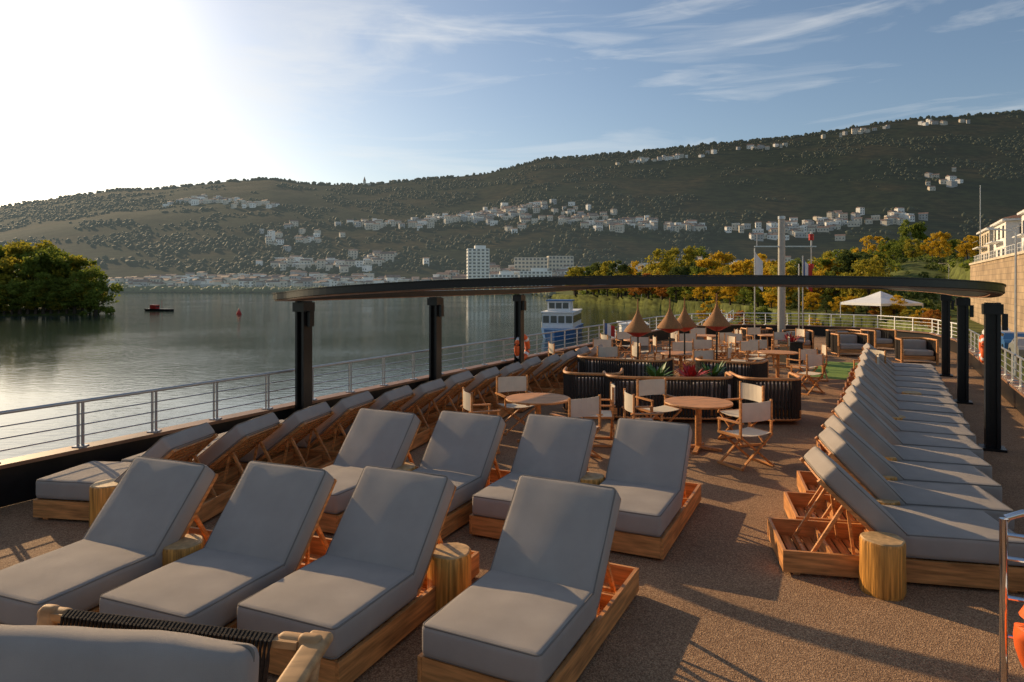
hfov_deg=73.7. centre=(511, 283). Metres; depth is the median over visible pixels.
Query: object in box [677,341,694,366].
round table
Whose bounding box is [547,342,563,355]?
director chair
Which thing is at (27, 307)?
autumn tree
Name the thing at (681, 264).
autumn tree
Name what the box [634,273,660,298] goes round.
autumn tree
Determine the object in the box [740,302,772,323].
leafy tree
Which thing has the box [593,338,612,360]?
director chair
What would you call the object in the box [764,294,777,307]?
autumn tree
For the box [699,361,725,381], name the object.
planter
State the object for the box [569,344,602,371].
sun lounger
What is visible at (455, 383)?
sun lounger
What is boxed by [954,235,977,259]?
autumn tree
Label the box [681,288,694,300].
autumn tree
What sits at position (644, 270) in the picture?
autumn tree
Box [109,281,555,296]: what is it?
riverbank trees
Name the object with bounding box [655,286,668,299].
autumn tree
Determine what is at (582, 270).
autumn tree
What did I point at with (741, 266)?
autumn tree
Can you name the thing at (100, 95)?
sky
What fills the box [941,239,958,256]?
leafy tree
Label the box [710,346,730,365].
director chair
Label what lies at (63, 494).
sun lounger
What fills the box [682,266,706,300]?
leafy tree
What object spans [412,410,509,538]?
sun lounger
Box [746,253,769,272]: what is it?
autumn tree
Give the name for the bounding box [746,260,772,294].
autumn tree
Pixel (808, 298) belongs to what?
autumn tree
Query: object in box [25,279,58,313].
leafy tree
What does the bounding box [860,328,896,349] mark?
rope sofa
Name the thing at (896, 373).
sun lounger
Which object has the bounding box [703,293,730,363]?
woven lantern
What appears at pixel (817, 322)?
autumn tree
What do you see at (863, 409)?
sun lounger
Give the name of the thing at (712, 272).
autumn tree
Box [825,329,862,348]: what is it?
rope sofa
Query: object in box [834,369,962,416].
sun lounger
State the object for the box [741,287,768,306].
leafy tree
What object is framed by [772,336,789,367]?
director chair
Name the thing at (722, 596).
ship deck
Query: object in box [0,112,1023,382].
hills terrain
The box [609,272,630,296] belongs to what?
autumn tree
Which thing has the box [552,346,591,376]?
sun lounger
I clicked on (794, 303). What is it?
leafy tree
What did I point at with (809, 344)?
rope sofa
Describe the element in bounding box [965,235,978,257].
autumn tree
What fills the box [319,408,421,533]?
sun lounger
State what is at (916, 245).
autumn tree
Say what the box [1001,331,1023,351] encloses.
parked car
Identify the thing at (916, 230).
leafy tree
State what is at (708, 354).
director chair
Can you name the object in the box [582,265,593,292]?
leafy tree
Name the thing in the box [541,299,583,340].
passenger boat
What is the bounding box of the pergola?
[272,275,1007,452]
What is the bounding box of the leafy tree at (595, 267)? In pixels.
[586,262,604,293]
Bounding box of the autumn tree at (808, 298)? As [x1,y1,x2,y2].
[801,292,821,311]
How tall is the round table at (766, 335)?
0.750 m
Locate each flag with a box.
[603,320,614,336]
[754,248,762,339]
[802,256,811,328]
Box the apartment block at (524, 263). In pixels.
[514,257,547,270]
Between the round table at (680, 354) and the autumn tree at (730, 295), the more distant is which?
the autumn tree at (730, 295)
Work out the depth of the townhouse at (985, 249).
103.44 m
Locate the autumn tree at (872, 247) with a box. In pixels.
[852,235,886,257]
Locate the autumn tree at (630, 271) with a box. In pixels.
[616,267,633,295]
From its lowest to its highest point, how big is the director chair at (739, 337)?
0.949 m
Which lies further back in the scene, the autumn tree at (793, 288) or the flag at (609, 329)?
the autumn tree at (793, 288)
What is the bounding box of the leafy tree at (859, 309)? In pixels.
[855,295,873,314]
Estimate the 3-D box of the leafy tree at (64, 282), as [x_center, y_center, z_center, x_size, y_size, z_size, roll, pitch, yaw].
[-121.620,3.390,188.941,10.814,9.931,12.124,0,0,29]
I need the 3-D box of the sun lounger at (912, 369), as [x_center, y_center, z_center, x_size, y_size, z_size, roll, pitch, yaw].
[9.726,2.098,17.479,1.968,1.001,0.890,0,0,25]
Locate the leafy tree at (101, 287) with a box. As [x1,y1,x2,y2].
[70,265,123,314]
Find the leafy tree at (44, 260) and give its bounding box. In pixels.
[14,245,88,310]
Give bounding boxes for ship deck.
[0,336,1023,681]
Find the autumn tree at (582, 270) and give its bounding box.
[567,267,585,294]
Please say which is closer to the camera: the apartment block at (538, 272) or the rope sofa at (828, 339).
the rope sofa at (828, 339)
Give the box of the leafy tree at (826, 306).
[818,295,835,312]
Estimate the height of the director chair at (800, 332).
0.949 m
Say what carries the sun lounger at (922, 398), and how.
on the ship
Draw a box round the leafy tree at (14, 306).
[0,293,23,314]
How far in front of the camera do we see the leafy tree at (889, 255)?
166.06 m
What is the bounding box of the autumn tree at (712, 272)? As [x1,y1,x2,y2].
[698,270,716,299]
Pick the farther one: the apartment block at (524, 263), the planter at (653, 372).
the apartment block at (524, 263)
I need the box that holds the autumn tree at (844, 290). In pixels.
[835,271,865,306]
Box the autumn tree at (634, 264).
[628,261,643,274]
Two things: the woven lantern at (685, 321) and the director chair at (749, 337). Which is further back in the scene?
the director chair at (749, 337)
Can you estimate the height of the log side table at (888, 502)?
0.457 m
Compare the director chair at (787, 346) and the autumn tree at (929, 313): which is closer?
the director chair at (787, 346)
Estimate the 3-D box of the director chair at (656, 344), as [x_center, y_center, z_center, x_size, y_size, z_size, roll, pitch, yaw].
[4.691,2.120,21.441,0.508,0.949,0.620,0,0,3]
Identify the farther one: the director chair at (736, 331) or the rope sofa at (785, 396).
the director chair at (736, 331)
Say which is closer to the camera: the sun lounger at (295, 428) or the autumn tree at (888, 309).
the sun lounger at (295, 428)
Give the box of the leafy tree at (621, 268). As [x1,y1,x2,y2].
[607,260,631,296]
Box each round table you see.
[506,393,569,441]
[661,351,692,375]
[664,396,732,454]
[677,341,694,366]
[697,334,715,355]
[730,341,748,365]
[757,350,798,377]
[758,334,775,356]
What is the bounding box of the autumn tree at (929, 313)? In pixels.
[920,309,951,331]
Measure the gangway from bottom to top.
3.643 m
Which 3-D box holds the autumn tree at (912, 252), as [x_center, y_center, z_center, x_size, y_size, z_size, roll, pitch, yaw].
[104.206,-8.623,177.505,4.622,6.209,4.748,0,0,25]
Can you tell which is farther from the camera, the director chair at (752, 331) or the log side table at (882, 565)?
the director chair at (752, 331)
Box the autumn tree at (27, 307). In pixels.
[15,284,48,313]
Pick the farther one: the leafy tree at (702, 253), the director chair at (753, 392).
the leafy tree at (702, 253)
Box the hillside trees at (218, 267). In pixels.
[0,110,1023,286]
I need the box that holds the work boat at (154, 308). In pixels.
[144,305,173,310]
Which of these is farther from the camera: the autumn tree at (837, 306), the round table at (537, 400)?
the autumn tree at (837, 306)
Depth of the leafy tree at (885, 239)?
260.48 m
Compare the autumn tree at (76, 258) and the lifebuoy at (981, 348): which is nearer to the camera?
the lifebuoy at (981, 348)
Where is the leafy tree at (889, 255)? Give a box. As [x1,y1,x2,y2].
[884,245,902,261]
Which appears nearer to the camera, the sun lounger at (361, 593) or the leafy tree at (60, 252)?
the sun lounger at (361, 593)
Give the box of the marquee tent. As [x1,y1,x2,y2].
[840,291,922,318]
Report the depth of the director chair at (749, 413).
9.63 m
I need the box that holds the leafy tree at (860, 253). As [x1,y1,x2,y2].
[841,251,877,272]
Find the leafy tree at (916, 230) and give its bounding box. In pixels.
[887,219,928,257]
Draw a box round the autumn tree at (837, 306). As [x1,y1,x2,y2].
[828,296,849,313]
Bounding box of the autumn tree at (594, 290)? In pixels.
[585,273,597,294]
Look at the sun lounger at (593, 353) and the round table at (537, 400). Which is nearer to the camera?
the round table at (537, 400)
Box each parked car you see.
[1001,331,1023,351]
[1008,337,1023,360]
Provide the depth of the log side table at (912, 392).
13.43 m
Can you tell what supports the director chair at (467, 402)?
on the ship
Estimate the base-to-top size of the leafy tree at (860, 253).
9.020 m
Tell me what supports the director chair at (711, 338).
on the ship
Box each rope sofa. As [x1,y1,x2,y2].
[563,367,623,411]
[577,353,673,380]
[602,370,732,419]
[695,355,768,382]
[729,371,800,420]
[740,327,772,346]
[782,329,813,348]
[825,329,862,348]
[830,332,869,356]
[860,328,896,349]
[895,337,938,364]
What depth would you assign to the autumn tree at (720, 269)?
222.09 m
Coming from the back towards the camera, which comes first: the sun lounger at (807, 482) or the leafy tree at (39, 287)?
the leafy tree at (39, 287)
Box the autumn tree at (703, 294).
[692,286,713,301]
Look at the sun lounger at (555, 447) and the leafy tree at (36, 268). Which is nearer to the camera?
the sun lounger at (555, 447)
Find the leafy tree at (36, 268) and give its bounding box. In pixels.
[4,248,61,309]
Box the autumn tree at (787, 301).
[774,296,791,307]
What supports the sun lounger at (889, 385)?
on the ship
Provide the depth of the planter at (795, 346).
22.31 m
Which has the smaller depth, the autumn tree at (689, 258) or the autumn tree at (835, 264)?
the autumn tree at (835, 264)
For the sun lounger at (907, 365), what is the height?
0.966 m
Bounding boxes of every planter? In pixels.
[644,361,673,381]
[674,363,710,385]
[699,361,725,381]
[777,333,803,363]
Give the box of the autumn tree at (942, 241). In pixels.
[928,231,952,261]
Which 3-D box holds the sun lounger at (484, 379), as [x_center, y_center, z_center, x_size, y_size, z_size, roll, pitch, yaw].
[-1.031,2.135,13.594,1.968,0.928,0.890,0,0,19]
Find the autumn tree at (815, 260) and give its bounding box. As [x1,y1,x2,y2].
[807,255,833,298]
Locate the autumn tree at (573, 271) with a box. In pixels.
[565,266,583,294]
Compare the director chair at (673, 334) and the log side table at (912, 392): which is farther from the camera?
the director chair at (673, 334)
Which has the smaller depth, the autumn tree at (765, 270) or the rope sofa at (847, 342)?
the rope sofa at (847, 342)
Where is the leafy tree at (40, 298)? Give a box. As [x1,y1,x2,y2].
[34,284,70,313]
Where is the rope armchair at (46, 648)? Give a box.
[0,604,332,681]
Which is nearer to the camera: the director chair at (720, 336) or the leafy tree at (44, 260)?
the director chair at (720, 336)
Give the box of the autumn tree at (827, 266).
[815,259,840,296]
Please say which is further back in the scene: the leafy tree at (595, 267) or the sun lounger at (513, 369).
the leafy tree at (595, 267)
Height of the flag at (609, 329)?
1.300 m
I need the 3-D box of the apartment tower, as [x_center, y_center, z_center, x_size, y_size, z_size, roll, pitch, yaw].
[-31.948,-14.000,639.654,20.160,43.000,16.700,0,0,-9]
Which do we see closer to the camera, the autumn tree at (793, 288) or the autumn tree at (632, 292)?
the autumn tree at (793, 288)
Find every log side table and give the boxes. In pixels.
[89,479,118,526]
[162,534,203,566]
[396,462,416,470]
[427,542,470,613]
[580,471,604,484]
[859,531,906,600]
[875,497,900,505]
[882,475,897,480]
[884,456,896,460]
[892,415,905,419]
[902,391,921,394]
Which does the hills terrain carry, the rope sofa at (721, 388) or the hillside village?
the hillside village
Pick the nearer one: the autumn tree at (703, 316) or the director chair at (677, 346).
the director chair at (677, 346)
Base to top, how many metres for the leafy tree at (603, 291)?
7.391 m
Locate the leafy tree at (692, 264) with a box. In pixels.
[672,263,701,274]
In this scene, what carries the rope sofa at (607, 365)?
on the ship
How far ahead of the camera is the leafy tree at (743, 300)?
159.70 m
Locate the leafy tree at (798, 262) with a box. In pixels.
[793,256,820,289]
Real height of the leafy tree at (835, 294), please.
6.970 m
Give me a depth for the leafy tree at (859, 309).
107.17 m
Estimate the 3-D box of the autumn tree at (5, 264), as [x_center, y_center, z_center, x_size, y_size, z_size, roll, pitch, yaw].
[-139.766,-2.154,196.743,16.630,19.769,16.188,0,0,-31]
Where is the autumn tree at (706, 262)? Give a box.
[695,257,721,298]
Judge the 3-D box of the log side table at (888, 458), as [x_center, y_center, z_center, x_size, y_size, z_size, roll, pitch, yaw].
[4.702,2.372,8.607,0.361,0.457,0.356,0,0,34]
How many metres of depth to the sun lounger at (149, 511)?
5.58 m
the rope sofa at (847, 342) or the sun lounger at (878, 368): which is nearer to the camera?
the sun lounger at (878, 368)
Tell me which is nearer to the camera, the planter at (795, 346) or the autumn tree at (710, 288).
the planter at (795, 346)
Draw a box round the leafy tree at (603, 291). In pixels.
[599,289,612,295]
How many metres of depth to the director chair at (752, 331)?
25.80 m
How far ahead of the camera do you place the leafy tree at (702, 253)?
253.06 m
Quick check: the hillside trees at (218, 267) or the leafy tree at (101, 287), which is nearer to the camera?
the leafy tree at (101, 287)
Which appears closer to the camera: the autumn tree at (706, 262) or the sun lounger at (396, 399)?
the sun lounger at (396, 399)
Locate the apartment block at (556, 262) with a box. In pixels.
[547,256,573,270]
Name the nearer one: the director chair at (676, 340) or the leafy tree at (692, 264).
the director chair at (676, 340)
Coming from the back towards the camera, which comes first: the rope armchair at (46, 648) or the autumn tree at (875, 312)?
the autumn tree at (875, 312)
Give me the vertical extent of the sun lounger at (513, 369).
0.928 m
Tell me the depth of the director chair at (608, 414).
10.99 m
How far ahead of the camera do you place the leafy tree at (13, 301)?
182.88 m
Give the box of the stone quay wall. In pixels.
[969,250,1023,331]
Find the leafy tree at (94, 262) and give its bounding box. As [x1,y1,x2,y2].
[75,255,104,281]
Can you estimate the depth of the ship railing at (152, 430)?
11.44 m
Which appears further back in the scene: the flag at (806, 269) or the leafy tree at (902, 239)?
the leafy tree at (902, 239)
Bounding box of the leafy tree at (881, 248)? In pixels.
[877,240,897,265]
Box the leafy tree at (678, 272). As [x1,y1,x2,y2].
[664,266,685,296]
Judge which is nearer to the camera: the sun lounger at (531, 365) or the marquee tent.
the sun lounger at (531, 365)
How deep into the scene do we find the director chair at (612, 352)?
17.96 m
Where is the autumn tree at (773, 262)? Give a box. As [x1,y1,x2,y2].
[768,260,777,265]
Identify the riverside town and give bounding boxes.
[106,251,838,287]
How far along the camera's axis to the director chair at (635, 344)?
19.34 m
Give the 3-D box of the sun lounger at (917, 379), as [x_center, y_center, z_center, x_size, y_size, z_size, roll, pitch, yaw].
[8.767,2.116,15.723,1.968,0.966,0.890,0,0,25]
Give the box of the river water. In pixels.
[0,293,753,459]
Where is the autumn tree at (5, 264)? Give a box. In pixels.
[0,242,52,309]
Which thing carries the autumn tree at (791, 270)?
on the hills terrain
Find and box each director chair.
[460,387,500,453]
[495,375,534,434]
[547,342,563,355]
[549,394,602,458]
[584,382,615,446]
[592,346,619,360]
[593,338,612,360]
[600,333,620,361]
[615,331,636,358]
[619,341,641,362]
[622,388,663,420]
[630,336,650,359]
[630,344,654,364]
[635,378,681,421]
[652,335,668,363]
[662,333,677,362]
[671,331,689,357]
[671,341,692,373]
[678,333,698,361]
[684,349,714,364]
[690,327,706,350]
[691,339,712,366]
[707,335,726,363]
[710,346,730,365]
[713,332,733,359]
[715,335,736,365]
[717,381,765,446]
[717,399,774,470]
[723,329,742,356]
[724,333,742,360]
[729,342,748,365]
[736,328,750,355]
[739,341,766,361]
[743,339,767,361]
[746,327,767,353]
[771,331,791,358]
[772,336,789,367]
[786,348,818,386]
[790,353,824,394]
[794,328,805,344]
[804,344,828,380]
[853,348,886,368]
[854,354,878,378]
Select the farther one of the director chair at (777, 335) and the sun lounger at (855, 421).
the director chair at (777, 335)
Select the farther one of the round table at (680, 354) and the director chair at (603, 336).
the director chair at (603, 336)
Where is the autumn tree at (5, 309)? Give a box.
[0,290,22,314]
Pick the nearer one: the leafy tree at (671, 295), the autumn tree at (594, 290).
the leafy tree at (671, 295)
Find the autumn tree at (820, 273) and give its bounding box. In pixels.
[804,270,834,305]
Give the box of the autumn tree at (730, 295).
[720,286,743,304]
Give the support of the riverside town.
on the hills terrain
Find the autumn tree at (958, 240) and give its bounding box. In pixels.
[950,239,965,259]
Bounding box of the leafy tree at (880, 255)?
[872,250,886,268]
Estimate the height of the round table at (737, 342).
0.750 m
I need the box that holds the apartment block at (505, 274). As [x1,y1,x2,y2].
[490,271,517,286]
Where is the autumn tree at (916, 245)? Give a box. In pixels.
[914,242,928,255]
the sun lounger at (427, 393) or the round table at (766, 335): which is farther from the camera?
the round table at (766, 335)
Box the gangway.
[696,310,733,324]
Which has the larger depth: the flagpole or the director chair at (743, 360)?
the flagpole
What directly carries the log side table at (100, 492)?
on the ship
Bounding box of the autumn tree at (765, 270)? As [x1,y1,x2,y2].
[759,266,785,302]
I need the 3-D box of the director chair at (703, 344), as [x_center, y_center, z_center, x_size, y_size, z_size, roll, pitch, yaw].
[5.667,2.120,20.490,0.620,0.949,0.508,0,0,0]
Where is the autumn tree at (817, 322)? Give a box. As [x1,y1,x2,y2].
[805,317,820,325]
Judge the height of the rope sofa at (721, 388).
0.870 m
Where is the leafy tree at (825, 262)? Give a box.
[813,249,853,292]
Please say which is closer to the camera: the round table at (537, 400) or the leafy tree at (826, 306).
the round table at (537, 400)
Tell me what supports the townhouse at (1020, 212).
on the hills terrain
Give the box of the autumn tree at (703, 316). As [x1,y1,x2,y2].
[695,300,725,319]
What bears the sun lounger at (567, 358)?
on the ship
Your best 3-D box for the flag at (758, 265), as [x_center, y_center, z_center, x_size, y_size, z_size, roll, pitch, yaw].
[9.755,0.600,27.063,0.382,4.000,0.083,0,0,-16]
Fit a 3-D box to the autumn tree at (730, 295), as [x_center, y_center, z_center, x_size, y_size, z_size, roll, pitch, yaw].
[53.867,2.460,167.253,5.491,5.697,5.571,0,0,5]
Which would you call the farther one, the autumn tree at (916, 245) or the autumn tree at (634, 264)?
the autumn tree at (634, 264)
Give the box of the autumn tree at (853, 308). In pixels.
[842,296,858,313]
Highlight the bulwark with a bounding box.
[0,324,1023,507]
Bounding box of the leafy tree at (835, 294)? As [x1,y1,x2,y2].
[821,271,845,301]
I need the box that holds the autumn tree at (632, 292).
[628,288,638,297]
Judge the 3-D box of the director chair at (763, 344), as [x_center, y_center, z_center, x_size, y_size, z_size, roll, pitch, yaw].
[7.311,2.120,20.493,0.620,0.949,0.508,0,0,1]
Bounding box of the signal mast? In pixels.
[754,216,816,347]
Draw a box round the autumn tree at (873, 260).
[839,256,898,309]
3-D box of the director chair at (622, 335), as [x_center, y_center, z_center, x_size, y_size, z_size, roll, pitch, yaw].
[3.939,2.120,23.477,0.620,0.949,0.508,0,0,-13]
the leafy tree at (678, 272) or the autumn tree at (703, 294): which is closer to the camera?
the autumn tree at (703, 294)
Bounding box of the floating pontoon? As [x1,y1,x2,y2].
[611,321,648,337]
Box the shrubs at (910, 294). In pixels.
[580,253,976,314]
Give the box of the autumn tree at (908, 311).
[900,309,914,321]
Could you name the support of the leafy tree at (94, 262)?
on the hills terrain
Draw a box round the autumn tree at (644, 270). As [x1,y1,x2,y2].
[640,266,655,297]
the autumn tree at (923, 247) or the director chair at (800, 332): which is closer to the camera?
the director chair at (800, 332)
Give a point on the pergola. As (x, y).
(303, 306)
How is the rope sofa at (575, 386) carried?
on the ship
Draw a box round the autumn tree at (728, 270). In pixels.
[721,264,739,302]
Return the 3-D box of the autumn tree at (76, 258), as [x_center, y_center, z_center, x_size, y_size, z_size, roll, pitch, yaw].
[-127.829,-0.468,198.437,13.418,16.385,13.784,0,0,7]
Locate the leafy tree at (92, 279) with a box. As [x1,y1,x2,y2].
[52,255,98,308]
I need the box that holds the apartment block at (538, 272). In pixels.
[520,268,551,285]
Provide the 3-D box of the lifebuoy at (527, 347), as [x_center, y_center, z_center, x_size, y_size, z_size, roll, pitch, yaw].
[0.280,1.750,18.763,0.156,0.743,0.743,0,0,30]
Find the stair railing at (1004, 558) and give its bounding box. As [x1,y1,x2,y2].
[999,509,1023,681]
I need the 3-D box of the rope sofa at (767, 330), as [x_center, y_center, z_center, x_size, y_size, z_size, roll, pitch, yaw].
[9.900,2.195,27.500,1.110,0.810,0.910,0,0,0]
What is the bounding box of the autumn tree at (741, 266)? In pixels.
[726,258,755,302]
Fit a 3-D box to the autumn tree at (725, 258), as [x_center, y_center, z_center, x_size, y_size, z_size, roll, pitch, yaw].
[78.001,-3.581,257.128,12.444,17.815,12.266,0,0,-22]
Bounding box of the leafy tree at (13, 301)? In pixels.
[0,279,40,313]
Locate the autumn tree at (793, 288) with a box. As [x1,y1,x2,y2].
[764,264,797,300]
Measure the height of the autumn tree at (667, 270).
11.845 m
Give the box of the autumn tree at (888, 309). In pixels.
[878,295,907,318]
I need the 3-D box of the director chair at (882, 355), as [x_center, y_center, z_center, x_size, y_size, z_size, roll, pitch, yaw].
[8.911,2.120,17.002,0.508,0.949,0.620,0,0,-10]
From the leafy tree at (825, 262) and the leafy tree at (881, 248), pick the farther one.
the leafy tree at (881, 248)
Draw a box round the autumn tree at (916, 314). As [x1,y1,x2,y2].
[908,308,933,324]
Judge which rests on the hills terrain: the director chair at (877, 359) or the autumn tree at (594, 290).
the autumn tree at (594, 290)
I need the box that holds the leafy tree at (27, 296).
[8,279,50,313]
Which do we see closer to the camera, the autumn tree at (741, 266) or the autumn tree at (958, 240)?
the autumn tree at (741, 266)
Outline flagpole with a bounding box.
[980,185,980,260]
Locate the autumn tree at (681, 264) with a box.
[660,260,691,293]
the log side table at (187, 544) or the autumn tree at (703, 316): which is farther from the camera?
the autumn tree at (703, 316)
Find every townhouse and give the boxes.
[972,226,993,261]
[985,215,1021,258]
[1012,209,1023,250]
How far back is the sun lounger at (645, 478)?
7.35 m
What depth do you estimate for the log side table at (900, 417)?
10.95 m
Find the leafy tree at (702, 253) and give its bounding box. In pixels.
[688,246,721,296]
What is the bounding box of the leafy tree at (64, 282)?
[48,278,91,313]
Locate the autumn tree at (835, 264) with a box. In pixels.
[813,257,848,295]
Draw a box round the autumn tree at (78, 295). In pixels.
[59,282,107,310]
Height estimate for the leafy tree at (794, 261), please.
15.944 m
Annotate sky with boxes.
[0,0,1023,205]
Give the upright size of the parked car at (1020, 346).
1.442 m
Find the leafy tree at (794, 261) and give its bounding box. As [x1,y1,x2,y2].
[786,257,813,270]
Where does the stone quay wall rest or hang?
on the hills terrain
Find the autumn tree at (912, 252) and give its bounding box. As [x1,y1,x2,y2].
[903,239,922,257]
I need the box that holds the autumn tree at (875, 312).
[869,306,895,318]
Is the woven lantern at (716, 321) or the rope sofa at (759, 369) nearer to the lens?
the rope sofa at (759, 369)
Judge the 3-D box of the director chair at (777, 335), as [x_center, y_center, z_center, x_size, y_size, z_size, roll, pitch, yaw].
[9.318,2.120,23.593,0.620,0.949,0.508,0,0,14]
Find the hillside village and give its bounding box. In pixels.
[163,119,969,272]
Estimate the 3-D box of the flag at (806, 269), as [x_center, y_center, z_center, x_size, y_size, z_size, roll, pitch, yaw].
[11.681,0.750,27.059,0.426,3.700,0.108,0,0,-9]
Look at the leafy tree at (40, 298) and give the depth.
185.33 m
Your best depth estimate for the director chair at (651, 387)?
11.77 m
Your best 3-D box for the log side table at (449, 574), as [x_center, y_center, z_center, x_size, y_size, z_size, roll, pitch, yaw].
[-0.507,2.372,5.498,0.356,0.457,0.361,0,0,0]
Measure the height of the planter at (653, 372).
1.010 m
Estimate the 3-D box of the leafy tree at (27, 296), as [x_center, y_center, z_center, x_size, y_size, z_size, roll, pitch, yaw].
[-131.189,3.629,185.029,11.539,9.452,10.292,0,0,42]
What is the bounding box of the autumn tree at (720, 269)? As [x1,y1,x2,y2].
[715,266,726,291]
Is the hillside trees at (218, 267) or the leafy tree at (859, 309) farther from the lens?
the hillside trees at (218, 267)
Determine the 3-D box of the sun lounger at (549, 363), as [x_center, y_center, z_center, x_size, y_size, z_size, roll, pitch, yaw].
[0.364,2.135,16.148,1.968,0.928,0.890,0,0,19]
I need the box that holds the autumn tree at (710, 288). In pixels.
[705,286,731,299]
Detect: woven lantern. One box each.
[624,299,651,363]
[657,298,682,357]
[677,297,696,358]
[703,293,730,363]
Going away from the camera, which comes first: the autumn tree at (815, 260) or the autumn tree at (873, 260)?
the autumn tree at (873, 260)
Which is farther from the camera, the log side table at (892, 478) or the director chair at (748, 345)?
the director chair at (748, 345)
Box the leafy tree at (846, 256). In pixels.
[831,249,878,275]
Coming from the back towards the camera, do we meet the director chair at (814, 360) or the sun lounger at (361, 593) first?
the director chair at (814, 360)
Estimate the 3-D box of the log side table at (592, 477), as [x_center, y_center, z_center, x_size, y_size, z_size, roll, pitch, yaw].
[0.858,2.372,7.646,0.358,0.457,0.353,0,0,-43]
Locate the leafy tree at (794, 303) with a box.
[786,292,808,308]
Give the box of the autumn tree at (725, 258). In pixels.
[708,250,736,296]
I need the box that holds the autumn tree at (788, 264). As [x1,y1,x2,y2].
[785,262,794,268]
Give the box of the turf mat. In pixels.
[810,361,857,379]
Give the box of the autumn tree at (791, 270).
[767,265,805,302]
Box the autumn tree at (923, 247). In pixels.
[919,238,941,255]
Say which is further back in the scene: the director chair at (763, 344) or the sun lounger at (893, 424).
the director chair at (763, 344)
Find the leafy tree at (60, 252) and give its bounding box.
[23,248,88,280]
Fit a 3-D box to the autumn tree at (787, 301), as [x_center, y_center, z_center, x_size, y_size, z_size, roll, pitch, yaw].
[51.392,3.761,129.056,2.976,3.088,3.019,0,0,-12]
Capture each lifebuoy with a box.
[514,334,529,359]
[979,334,983,362]
[1013,605,1023,667]
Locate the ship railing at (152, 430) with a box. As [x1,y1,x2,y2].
[0,313,1023,462]
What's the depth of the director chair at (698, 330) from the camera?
25.63 m
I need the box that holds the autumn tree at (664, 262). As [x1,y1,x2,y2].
[644,248,684,298]
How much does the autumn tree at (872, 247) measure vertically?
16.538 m
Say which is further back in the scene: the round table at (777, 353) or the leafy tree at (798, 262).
the leafy tree at (798, 262)
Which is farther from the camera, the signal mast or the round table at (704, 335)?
the signal mast
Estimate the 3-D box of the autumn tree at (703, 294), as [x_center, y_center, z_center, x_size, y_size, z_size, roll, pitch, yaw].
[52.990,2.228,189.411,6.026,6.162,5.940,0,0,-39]
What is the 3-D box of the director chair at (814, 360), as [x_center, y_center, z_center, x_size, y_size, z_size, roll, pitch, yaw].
[7.005,2.120,16.191,0.620,0.949,0.508,0,0,-30]
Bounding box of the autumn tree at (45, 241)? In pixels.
[0,239,61,308]
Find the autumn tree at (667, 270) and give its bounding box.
[651,265,668,297]
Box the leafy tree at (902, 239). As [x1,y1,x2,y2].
[892,236,914,258]
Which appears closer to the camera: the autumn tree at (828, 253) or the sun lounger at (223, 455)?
the sun lounger at (223, 455)
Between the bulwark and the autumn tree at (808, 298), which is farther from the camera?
the autumn tree at (808, 298)
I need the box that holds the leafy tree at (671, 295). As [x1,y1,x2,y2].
[666,287,684,300]
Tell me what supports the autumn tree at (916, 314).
on the hills terrain
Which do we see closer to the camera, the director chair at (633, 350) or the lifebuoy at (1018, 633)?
the lifebuoy at (1018, 633)
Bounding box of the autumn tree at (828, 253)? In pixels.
[817,250,844,270]
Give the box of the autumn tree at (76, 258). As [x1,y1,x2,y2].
[48,254,96,308]
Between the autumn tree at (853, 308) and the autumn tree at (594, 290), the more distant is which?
the autumn tree at (594, 290)
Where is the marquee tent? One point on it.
(880, 298)
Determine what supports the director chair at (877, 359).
on the ship
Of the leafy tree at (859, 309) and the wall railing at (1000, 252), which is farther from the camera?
the leafy tree at (859, 309)
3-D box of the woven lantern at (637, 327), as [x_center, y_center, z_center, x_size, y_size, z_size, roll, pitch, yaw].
[2.950,1.479,16.000,0.646,2.242,0.646,0,0,0]
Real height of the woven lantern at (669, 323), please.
2.242 m
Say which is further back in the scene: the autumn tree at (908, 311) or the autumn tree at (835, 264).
the autumn tree at (835, 264)
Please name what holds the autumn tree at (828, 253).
on the hills terrain
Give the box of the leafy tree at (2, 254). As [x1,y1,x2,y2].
[0,242,31,291]
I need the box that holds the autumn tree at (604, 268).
[593,260,617,293]
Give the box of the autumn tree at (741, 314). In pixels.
[728,310,752,323]
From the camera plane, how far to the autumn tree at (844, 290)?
117.96 m
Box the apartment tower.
[467,245,488,278]
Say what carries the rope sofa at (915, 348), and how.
on the ship
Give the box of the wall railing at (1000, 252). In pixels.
[973,241,1023,261]
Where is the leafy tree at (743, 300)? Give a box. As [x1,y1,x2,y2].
[734,289,751,304]
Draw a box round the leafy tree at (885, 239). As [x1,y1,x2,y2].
[883,237,900,265]
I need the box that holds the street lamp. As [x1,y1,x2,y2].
[986,228,1017,374]
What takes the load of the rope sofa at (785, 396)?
on the ship
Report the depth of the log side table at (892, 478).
7.58 m
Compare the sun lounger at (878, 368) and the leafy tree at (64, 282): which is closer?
the sun lounger at (878, 368)
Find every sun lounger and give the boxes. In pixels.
[0,456,218,627]
[33,422,235,526]
[97,461,336,628]
[121,412,282,487]
[208,402,338,468]
[237,465,478,681]
[279,391,375,450]
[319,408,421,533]
[338,385,429,450]
[397,378,447,437]
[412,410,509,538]
[415,370,487,416]
[417,475,638,681]
[446,367,513,417]
[469,414,596,538]
[473,356,554,393]
[475,362,529,411]
[528,354,562,394]
[537,350,576,382]
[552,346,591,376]
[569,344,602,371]
[599,418,700,558]
[767,446,1023,592]
[784,426,1014,530]
[797,415,1001,501]
[808,401,991,477]
[816,391,983,459]
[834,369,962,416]
[837,365,957,407]
[840,359,952,400]
[843,355,948,391]
[843,384,975,442]
[845,352,944,387]
[847,348,941,381]
[849,344,938,376]
[849,376,969,429]
[850,342,935,371]
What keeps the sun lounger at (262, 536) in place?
on the ship
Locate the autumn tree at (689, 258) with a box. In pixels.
[670,246,699,273]

